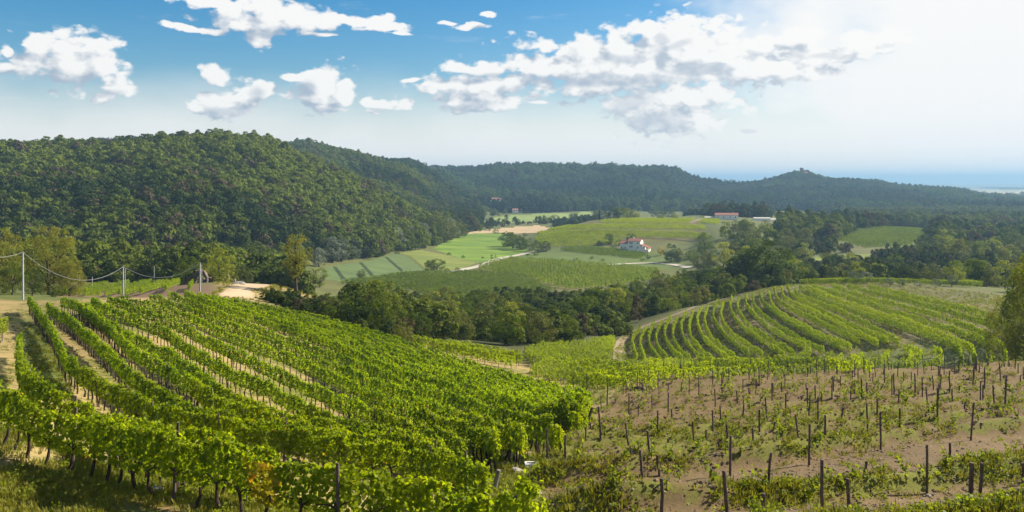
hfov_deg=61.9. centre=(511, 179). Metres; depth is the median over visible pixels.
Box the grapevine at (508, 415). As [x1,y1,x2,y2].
[506,409,512,424]
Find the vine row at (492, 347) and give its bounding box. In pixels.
[403,334,521,355]
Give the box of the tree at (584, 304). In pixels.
[570,295,599,315]
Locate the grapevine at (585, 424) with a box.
[579,411,588,428]
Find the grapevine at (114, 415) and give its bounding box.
[111,408,128,466]
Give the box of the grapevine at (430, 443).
[425,441,433,452]
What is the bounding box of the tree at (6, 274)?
[0,261,28,294]
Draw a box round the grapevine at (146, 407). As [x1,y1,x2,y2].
[141,397,156,424]
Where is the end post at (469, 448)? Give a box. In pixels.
[469,440,470,457]
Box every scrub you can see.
[332,269,795,344]
[482,205,605,228]
[784,230,1023,286]
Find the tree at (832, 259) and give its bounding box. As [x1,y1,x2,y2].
[824,254,841,264]
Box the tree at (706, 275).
[699,272,721,292]
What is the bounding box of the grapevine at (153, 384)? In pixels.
[148,380,156,403]
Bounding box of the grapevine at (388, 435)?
[382,428,394,468]
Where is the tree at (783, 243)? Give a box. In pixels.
[777,239,792,253]
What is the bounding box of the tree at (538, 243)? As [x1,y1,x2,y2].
[531,241,543,251]
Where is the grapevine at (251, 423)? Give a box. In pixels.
[235,417,258,443]
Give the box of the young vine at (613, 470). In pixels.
[606,459,628,481]
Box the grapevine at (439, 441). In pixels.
[431,434,446,447]
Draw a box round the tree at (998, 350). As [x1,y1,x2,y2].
[983,297,1023,360]
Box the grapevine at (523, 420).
[519,411,531,443]
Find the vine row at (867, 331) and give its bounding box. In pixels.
[786,284,888,345]
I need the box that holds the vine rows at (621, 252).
[561,245,647,257]
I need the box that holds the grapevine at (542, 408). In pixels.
[537,400,546,414]
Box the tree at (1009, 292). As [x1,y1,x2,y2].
[1000,254,1023,349]
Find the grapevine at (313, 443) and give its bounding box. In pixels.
[303,433,331,464]
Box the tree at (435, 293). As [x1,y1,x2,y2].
[413,290,448,308]
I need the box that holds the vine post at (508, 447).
[508,419,509,461]
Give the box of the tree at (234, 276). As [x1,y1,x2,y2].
[221,258,240,281]
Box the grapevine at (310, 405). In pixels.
[307,400,314,419]
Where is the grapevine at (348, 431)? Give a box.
[333,427,351,465]
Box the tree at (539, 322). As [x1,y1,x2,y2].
[526,312,558,344]
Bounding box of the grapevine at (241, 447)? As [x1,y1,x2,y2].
[231,438,257,501]
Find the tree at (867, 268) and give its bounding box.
[853,262,871,276]
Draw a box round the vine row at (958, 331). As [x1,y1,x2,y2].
[812,283,993,360]
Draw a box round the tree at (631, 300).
[623,293,647,317]
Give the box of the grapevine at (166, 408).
[158,400,178,429]
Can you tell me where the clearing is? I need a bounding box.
[814,254,870,260]
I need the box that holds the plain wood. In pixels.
[682,200,1023,248]
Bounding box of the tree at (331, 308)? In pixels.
[320,304,338,319]
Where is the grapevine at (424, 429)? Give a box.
[418,424,432,437]
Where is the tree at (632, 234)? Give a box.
[626,233,635,239]
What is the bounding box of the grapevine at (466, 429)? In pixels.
[463,423,474,456]
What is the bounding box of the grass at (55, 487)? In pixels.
[0,281,1023,511]
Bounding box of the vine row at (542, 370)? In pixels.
[528,357,708,379]
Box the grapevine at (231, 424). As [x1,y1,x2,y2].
[219,416,246,443]
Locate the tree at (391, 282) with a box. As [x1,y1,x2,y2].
[385,281,400,293]
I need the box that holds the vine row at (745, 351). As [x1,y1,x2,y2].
[712,298,750,357]
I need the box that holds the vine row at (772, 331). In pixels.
[744,292,808,349]
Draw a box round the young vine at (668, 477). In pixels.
[661,465,670,491]
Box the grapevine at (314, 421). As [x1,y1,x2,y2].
[309,414,328,427]
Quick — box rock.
[512,467,522,472]
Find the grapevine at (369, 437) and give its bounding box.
[359,428,383,468]
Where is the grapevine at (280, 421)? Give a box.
[270,415,291,449]
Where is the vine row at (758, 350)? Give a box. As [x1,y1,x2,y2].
[720,300,763,357]
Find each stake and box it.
[546,429,547,457]
[564,435,565,457]
[598,406,600,437]
[606,383,607,408]
[625,423,628,445]
[628,393,629,416]
[639,450,643,478]
[646,430,650,455]
[656,455,660,476]
[657,411,658,429]
[660,478,663,511]
[667,392,668,414]
[692,421,694,442]
[712,410,713,431]
[722,470,728,511]
[725,424,727,449]
[729,435,731,475]
[758,409,759,431]
[761,493,765,511]
[765,397,766,421]
[767,452,771,484]
[771,383,772,400]
[794,414,798,437]
[808,395,810,415]
[808,424,810,465]
[817,396,818,419]
[820,459,823,511]
[824,415,825,435]
[831,376,832,399]
[846,478,850,506]
[866,403,868,431]
[876,398,877,413]
[879,411,881,449]
[893,373,894,394]
[898,408,900,426]
[914,373,915,396]
[926,444,927,493]
[936,387,938,419]
[948,442,950,457]
[968,462,973,494]
[970,402,974,440]
[978,462,983,492]
[992,385,994,404]
[1004,375,1006,403]
[1022,462,1023,483]
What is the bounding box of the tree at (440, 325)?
[424,311,449,337]
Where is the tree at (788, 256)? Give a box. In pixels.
[760,247,798,278]
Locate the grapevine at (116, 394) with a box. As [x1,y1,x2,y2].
[114,380,127,412]
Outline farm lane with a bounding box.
[565,262,692,267]
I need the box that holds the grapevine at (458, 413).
[454,410,462,418]
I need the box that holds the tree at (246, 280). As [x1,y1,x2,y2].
[236,266,253,282]
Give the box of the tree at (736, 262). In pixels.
[719,252,768,279]
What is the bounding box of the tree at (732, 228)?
[726,224,740,238]
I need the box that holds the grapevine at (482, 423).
[480,419,488,427]
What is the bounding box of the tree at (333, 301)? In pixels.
[327,298,339,314]
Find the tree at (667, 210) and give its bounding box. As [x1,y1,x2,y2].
[663,208,674,216]
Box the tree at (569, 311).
[547,303,577,323]
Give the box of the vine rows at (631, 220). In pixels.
[599,217,694,223]
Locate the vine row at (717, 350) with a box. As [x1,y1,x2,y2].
[695,305,728,360]
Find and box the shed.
[753,217,770,220]
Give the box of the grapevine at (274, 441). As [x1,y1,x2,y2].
[264,426,294,457]
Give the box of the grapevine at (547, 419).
[542,409,556,451]
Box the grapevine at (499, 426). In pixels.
[496,419,505,455]
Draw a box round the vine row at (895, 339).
[794,286,900,347]
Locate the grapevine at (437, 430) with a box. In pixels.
[433,425,443,446]
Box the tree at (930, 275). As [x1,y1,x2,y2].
[920,263,946,282]
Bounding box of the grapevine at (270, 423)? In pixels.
[252,418,276,445]
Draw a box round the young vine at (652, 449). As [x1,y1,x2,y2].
[641,439,655,458]
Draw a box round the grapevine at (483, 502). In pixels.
[466,486,506,511]
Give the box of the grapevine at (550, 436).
[548,423,559,454]
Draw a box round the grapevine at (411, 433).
[404,428,418,466]
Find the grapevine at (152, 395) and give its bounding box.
[151,385,159,403]
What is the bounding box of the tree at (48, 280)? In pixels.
[17,225,83,294]
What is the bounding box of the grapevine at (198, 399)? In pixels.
[194,384,203,408]
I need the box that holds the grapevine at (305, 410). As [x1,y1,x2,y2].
[302,404,309,418]
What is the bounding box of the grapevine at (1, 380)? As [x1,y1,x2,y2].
[0,379,8,421]
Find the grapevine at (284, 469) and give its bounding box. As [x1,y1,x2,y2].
[272,455,319,511]
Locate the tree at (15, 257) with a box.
[0,227,25,293]
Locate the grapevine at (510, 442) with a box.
[507,424,517,463]
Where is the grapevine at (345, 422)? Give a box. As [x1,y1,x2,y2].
[341,416,349,428]
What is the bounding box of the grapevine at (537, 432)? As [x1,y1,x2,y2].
[534,413,541,452]
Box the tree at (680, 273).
[673,269,692,284]
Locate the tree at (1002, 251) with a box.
[996,244,1022,261]
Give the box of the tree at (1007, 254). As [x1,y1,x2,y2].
[994,248,1014,259]
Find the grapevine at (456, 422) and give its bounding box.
[452,415,461,436]
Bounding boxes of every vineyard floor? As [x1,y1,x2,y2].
[477,259,662,290]
[537,219,710,246]
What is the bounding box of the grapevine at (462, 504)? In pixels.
[439,488,481,511]
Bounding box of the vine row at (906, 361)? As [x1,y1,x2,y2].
[883,349,913,368]
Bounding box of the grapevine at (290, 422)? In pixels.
[281,417,300,426]
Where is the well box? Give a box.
[525,461,536,467]
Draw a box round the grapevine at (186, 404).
[182,399,192,423]
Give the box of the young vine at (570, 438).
[567,426,573,444]
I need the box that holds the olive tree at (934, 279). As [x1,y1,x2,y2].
[930,278,941,285]
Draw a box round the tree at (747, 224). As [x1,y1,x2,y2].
[741,221,756,234]
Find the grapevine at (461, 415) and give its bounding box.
[459,409,465,427]
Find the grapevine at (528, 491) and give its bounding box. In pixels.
[512,469,547,511]
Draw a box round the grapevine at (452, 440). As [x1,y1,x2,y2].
[449,432,465,454]
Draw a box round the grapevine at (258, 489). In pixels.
[243,452,284,511]
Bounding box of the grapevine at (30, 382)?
[27,371,43,402]
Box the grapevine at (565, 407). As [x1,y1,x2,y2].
[558,395,571,433]
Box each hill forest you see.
[0,127,482,260]
[282,137,484,227]
[378,156,1023,212]
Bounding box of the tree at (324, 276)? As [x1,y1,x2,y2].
[312,268,328,286]
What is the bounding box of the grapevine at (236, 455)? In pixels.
[221,443,264,511]
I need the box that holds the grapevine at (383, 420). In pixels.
[380,412,390,431]
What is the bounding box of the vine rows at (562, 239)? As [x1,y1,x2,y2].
[534,235,622,246]
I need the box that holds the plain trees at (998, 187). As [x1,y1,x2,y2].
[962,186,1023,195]
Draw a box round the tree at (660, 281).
[650,276,668,291]
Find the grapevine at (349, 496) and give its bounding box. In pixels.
[311,460,359,511]
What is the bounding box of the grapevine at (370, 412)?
[367,408,375,425]
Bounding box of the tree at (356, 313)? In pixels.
[338,292,372,327]
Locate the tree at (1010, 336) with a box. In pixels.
[998,255,1023,361]
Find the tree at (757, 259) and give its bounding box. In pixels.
[734,246,777,274]
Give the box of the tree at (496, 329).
[489,312,519,344]
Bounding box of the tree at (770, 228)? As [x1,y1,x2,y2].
[756,224,776,246]
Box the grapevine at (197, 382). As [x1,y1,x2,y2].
[191,377,203,408]
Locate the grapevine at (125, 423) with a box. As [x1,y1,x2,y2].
[123,421,130,473]
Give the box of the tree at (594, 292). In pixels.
[580,287,613,309]
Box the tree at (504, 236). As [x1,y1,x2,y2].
[498,231,516,246]
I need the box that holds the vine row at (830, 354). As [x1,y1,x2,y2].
[804,349,833,364]
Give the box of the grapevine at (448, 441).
[445,427,459,453]
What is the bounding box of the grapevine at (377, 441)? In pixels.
[375,438,393,468]
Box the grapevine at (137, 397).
[129,390,147,420]
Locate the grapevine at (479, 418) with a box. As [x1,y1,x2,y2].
[475,414,484,429]
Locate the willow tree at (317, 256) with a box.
[308,248,326,266]
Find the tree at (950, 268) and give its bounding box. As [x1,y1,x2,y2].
[941,260,965,278]
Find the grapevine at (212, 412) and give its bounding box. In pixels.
[204,405,222,429]
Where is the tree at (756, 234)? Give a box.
[744,224,761,241]
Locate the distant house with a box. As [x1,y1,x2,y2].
[512,208,517,212]
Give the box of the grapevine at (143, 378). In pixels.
[138,375,145,394]
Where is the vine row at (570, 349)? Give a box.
[526,344,613,361]
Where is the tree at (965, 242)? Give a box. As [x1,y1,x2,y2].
[947,239,969,257]
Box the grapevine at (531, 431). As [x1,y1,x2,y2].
[529,415,538,451]
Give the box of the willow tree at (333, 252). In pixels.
[320,236,345,262]
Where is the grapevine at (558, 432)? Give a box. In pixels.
[553,424,564,450]
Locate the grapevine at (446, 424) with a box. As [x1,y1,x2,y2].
[443,417,453,445]
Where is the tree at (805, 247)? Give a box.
[796,242,815,259]
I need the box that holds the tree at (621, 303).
[606,296,633,321]
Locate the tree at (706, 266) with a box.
[695,265,715,284]
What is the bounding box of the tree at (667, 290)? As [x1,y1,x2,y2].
[654,287,676,307]
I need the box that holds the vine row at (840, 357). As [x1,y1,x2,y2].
[818,352,842,369]
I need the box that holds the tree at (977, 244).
[970,241,991,252]
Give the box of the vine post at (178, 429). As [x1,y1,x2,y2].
[176,422,179,485]
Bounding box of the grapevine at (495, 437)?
[487,426,501,470]
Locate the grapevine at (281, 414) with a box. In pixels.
[273,407,289,419]
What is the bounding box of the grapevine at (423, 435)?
[421,432,428,445]
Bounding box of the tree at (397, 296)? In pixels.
[369,281,402,310]
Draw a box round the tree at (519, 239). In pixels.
[512,236,527,249]
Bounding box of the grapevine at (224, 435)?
[202,427,237,497]
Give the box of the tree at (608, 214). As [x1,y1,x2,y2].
[603,206,622,218]
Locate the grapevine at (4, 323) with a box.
[0,316,8,342]
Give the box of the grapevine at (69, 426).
[48,411,87,470]
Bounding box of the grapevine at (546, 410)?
[543,403,550,432]
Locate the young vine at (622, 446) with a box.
[616,435,636,455]
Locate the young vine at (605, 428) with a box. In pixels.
[601,422,615,437]
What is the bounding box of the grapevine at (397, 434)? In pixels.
[392,427,407,473]
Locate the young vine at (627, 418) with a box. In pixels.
[619,410,630,423]
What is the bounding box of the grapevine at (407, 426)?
[401,417,412,430]
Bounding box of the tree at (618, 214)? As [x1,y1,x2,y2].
[613,207,625,217]
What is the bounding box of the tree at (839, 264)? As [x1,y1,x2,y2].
[837,263,850,272]
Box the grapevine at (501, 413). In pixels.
[498,406,505,423]
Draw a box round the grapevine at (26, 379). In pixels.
[23,368,40,415]
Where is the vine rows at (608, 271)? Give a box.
[478,256,661,288]
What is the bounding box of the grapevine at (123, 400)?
[119,388,131,419]
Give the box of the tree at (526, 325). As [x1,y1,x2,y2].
[511,316,535,342]
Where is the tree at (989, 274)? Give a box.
[974,265,999,286]
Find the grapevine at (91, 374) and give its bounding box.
[86,367,98,403]
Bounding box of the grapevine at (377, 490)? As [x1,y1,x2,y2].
[350,466,393,511]
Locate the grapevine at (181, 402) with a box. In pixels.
[175,397,188,428]
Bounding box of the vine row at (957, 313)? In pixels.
[846,283,1020,337]
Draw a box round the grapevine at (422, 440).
[415,436,429,475]
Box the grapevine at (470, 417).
[467,410,474,428]
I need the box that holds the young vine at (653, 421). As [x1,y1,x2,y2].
[643,414,656,426]
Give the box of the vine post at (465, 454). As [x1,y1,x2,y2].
[464,450,467,497]
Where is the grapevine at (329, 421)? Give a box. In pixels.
[322,417,337,427]
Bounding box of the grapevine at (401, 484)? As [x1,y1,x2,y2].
[377,474,424,511]
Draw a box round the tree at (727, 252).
[708,242,734,266]
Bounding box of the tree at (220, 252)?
[206,247,236,281]
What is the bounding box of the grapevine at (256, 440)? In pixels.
[241,422,267,462]
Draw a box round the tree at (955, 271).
[948,267,965,281]
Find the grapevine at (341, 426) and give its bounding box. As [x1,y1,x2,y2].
[332,421,354,459]
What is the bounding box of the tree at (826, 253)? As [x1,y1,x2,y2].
[820,252,832,262]
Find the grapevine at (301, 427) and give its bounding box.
[291,424,314,465]
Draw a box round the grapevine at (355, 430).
[347,423,361,439]
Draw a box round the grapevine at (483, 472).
[469,457,492,497]
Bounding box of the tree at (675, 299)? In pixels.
[665,294,678,309]
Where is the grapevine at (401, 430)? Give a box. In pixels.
[396,428,409,442]
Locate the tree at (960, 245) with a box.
[944,238,971,259]
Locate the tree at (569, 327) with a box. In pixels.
[558,314,577,340]
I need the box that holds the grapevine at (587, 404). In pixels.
[583,396,591,420]
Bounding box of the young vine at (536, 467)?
[532,455,540,473]
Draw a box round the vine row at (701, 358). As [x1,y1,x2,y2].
[532,354,788,372]
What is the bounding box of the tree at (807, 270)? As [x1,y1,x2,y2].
[798,262,818,277]
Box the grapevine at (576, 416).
[570,411,583,430]
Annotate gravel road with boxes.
[426,251,536,274]
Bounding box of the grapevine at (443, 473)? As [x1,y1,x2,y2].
[440,447,453,503]
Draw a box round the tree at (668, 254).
[662,243,680,261]
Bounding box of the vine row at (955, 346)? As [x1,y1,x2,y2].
[799,284,963,364]
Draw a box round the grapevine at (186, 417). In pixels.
[180,410,199,435]
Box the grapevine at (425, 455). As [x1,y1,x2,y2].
[420,448,436,478]
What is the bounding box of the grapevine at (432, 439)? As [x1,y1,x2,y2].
[427,435,437,466]
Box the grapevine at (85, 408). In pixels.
[77,399,95,454]
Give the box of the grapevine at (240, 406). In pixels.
[231,399,251,418]
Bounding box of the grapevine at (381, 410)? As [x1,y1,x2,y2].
[374,405,388,424]
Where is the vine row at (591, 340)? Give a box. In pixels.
[523,335,615,353]
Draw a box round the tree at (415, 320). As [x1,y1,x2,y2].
[407,311,433,337]
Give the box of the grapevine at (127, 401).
[124,388,140,419]
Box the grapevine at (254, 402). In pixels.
[247,397,267,419]
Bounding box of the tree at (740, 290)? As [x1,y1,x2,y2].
[731,279,746,293]
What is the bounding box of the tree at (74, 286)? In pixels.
[52,255,87,296]
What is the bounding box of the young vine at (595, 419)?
[591,415,607,429]
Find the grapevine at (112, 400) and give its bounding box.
[110,385,118,413]
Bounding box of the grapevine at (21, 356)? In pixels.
[15,352,29,375]
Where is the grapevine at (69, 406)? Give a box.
[62,400,82,440]
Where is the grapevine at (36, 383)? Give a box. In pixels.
[32,375,46,409]
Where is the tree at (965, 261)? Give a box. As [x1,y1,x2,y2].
[959,258,990,281]
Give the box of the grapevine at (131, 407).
[127,392,140,418]
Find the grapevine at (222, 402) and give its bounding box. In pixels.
[218,395,232,409]
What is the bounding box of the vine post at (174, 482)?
[172,431,179,503]
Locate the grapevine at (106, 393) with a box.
[104,382,115,413]
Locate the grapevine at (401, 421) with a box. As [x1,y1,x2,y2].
[397,414,404,430]
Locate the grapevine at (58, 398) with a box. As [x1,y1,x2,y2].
[45,386,73,436]
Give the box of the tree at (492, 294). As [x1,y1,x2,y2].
[473,292,505,314]
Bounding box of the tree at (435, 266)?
[428,258,445,270]
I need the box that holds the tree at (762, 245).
[754,239,776,262]
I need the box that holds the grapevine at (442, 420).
[439,414,447,430]
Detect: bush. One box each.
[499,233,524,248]
[532,333,550,344]
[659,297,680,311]
[769,279,779,285]
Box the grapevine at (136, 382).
[134,371,142,397]
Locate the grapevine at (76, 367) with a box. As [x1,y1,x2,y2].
[73,365,82,393]
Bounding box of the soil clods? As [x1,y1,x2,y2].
[535,370,1023,511]
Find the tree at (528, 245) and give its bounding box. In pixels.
[521,238,534,250]
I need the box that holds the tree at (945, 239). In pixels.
[937,237,960,253]
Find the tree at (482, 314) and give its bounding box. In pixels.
[468,302,498,325]
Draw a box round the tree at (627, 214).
[621,208,634,217]
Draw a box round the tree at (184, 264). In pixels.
[173,255,200,284]
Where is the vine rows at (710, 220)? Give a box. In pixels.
[698,218,719,223]
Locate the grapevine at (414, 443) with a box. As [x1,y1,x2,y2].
[408,435,425,477]
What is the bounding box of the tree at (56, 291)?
[48,285,63,296]
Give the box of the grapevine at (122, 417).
[115,411,133,425]
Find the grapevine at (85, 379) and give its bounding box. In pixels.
[81,365,94,399]
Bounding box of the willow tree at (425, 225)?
[420,223,431,236]
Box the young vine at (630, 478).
[628,466,636,480]
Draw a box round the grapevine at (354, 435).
[346,432,365,462]
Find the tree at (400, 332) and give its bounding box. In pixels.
[390,319,413,344]
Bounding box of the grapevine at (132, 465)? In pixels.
[118,417,154,492]
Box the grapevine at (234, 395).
[231,392,239,402]
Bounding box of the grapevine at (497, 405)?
[494,400,502,422]
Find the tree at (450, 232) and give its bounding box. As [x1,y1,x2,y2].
[428,212,463,242]
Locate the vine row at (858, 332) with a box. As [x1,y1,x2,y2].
[781,286,878,347]
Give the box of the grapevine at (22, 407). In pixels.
[14,395,43,458]
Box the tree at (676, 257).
[672,248,683,261]
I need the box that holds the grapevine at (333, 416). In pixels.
[326,412,341,425]
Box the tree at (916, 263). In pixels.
[911,261,930,281]
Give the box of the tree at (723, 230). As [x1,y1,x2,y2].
[719,221,733,237]
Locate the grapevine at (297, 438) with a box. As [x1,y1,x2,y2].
[283,426,311,465]
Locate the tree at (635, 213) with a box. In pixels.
[629,210,640,217]
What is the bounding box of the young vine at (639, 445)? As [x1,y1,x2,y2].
[634,437,646,452]
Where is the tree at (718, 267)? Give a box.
[713,259,743,276]
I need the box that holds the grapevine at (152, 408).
[145,401,161,424]
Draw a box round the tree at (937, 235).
[932,229,954,244]
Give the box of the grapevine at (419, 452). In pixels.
[410,446,426,477]
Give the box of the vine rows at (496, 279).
[340,269,555,298]
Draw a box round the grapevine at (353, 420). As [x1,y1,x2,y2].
[348,417,359,430]
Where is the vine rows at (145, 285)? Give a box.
[63,277,193,295]
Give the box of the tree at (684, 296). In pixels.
[669,285,690,304]
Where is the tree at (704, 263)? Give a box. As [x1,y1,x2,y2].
[690,250,715,270]
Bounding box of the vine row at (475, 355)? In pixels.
[441,341,515,366]
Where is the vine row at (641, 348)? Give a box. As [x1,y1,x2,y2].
[639,325,647,359]
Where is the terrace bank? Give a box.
[559,236,697,240]
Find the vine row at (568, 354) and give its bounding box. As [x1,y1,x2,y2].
[529,346,612,364]
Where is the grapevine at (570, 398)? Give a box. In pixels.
[563,393,575,410]
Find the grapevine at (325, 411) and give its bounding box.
[321,408,333,427]
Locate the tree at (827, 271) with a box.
[823,267,837,277]
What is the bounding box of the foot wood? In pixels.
[0,234,317,295]
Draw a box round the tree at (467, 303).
[457,302,476,321]
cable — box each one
[24,253,120,279]
[124,264,197,277]
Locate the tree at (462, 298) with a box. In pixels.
[449,291,466,304]
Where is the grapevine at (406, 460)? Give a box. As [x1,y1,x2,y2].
[396,448,417,478]
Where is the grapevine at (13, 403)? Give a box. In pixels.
[4,388,27,449]
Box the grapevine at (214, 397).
[210,394,221,415]
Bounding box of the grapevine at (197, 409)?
[193,405,210,438]
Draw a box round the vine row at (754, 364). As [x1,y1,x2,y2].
[544,354,874,381]
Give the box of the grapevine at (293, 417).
[288,412,300,424]
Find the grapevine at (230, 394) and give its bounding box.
[227,391,233,402]
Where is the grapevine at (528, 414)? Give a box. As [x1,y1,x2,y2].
[525,412,533,450]
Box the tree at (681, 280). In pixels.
[668,274,697,298]
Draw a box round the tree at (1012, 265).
[1004,263,1019,287]
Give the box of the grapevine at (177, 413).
[168,403,189,448]
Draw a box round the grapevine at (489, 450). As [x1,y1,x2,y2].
[485,428,500,469]
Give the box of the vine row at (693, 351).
[679,309,704,360]
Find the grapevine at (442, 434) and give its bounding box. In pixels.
[439,429,448,445]
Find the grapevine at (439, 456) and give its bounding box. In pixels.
[436,443,448,499]
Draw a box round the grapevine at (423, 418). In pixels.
[419,405,427,425]
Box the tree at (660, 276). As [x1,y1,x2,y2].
[658,273,675,283]
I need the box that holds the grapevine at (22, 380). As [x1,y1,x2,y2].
[20,368,36,400]
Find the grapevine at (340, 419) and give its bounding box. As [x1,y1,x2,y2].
[336,416,344,425]
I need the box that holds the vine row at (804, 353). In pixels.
[789,346,811,364]
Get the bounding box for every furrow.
[334,267,344,278]
[359,262,373,275]
[385,257,402,270]
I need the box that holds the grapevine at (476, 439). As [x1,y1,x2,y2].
[473,425,482,461]
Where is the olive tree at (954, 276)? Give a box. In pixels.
[947,275,958,286]
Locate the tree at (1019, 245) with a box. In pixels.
[1014,238,1023,252]
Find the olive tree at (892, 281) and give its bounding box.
[884,278,893,285]
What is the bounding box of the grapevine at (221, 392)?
[219,384,224,397]
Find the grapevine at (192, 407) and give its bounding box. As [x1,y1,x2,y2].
[188,402,198,411]
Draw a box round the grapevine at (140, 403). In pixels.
[138,393,150,419]
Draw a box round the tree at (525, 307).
[511,305,537,334]
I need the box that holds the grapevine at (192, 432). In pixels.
[182,425,217,491]
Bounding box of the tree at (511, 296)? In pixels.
[504,292,521,302]
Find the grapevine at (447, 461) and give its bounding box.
[442,450,457,502]
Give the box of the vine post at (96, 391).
[94,375,97,406]
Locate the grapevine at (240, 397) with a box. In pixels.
[234,392,245,416]
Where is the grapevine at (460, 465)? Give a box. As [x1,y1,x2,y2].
[453,448,472,495]
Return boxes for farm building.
[704,212,738,219]
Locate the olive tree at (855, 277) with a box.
[847,271,860,278]
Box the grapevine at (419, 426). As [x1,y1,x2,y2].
[415,421,425,434]
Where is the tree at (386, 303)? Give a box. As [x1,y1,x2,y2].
[372,292,403,319]
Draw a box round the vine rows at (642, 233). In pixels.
[537,229,709,238]
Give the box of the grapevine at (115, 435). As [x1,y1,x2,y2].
[107,418,131,488]
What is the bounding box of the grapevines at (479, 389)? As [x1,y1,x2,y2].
[14,290,592,428]
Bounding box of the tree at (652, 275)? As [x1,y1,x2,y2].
[647,270,671,288]
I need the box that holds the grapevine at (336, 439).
[325,430,348,464]
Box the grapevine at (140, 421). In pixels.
[135,415,159,480]
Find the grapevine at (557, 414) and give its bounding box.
[550,402,564,427]
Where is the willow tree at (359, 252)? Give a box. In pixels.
[348,236,360,257]
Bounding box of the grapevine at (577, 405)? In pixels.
[569,400,582,414]
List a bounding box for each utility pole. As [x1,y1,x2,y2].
[22,252,23,299]
[122,266,123,294]
[199,263,200,290]
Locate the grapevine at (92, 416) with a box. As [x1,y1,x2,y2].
[85,410,101,458]
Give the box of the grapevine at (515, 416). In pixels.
[513,407,523,420]
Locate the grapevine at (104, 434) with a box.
[89,413,119,481]
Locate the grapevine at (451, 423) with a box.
[448,416,455,433]
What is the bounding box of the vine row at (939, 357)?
[923,345,943,366]
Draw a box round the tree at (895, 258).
[886,253,904,263]
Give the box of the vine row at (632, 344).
[630,326,640,358]
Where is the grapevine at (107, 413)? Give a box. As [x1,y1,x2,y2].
[99,410,109,430]
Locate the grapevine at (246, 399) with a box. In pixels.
[242,395,252,418]
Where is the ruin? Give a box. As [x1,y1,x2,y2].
[173,268,235,284]
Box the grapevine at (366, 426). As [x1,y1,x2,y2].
[359,423,373,432]
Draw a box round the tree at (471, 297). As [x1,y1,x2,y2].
[465,290,491,310]
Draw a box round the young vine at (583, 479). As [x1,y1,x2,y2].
[570,471,591,490]
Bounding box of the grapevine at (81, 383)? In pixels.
[76,366,87,396]
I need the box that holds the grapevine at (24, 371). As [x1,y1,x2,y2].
[19,367,30,392]
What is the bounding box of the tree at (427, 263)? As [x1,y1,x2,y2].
[424,260,437,270]
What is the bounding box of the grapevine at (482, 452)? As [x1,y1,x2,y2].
[475,424,484,462]
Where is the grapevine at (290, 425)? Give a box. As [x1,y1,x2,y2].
[273,421,297,461]
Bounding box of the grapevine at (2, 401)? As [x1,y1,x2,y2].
[0,388,14,444]
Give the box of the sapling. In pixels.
[308,268,317,283]
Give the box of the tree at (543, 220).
[541,217,548,223]
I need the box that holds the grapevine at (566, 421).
[562,412,575,432]
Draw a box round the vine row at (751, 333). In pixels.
[729,294,784,356]
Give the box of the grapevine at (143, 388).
[140,379,150,396]
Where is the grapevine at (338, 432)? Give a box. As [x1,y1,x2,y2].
[329,427,349,460]
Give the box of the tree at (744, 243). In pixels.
[728,233,747,249]
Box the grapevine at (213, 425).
[207,412,230,438]
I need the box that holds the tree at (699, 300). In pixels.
[687,287,702,306]
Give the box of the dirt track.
[612,288,762,359]
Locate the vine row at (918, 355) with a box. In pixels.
[902,344,923,368]
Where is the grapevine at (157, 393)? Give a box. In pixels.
[156,387,162,407]
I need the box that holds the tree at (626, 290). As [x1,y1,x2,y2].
[609,284,631,297]
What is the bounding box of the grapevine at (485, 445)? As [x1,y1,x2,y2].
[479,427,491,465]
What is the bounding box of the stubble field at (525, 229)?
[469,225,549,233]
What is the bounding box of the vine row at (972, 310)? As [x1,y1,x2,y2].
[868,283,1005,325]
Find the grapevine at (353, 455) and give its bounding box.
[342,438,366,469]
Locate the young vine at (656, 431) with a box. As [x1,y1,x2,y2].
[649,422,665,433]
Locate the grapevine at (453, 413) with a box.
[451,407,460,416]
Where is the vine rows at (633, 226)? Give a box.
[548,223,705,229]
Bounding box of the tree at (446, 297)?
[442,294,460,305]
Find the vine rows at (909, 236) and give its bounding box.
[837,226,926,247]
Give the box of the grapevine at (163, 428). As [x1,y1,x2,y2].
[148,418,176,482]
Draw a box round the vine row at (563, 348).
[525,341,614,359]
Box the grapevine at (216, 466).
[202,433,240,511]
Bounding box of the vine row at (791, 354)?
[777,347,807,363]
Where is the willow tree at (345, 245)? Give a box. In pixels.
[331,238,350,260]
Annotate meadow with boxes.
[432,233,528,261]
[484,212,591,222]
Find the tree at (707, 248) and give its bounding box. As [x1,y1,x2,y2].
[701,243,717,258]
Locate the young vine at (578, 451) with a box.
[572,437,583,455]
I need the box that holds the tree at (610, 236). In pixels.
[603,233,614,244]
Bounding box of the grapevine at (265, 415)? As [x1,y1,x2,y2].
[256,407,275,426]
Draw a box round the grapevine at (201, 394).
[198,384,208,408]
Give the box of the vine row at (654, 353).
[646,320,660,359]
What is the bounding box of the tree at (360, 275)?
[357,269,366,277]
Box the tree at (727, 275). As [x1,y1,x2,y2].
[714,272,732,284]
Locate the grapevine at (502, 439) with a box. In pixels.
[499,424,507,460]
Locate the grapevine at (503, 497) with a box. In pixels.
[494,487,522,511]
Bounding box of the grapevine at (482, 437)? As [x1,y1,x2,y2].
[480,426,486,465]
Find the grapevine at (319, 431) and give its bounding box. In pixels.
[309,424,338,466]
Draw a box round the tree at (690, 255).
[687,248,698,262]
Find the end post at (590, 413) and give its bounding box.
[587,407,592,422]
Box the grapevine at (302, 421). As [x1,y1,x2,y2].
[297,416,312,454]
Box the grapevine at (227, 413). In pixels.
[216,406,236,435]
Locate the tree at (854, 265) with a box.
[842,261,865,277]
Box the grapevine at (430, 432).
[427,429,435,437]
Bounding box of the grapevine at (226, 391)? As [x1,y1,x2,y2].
[222,385,233,402]
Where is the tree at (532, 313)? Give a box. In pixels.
[520,311,552,342]

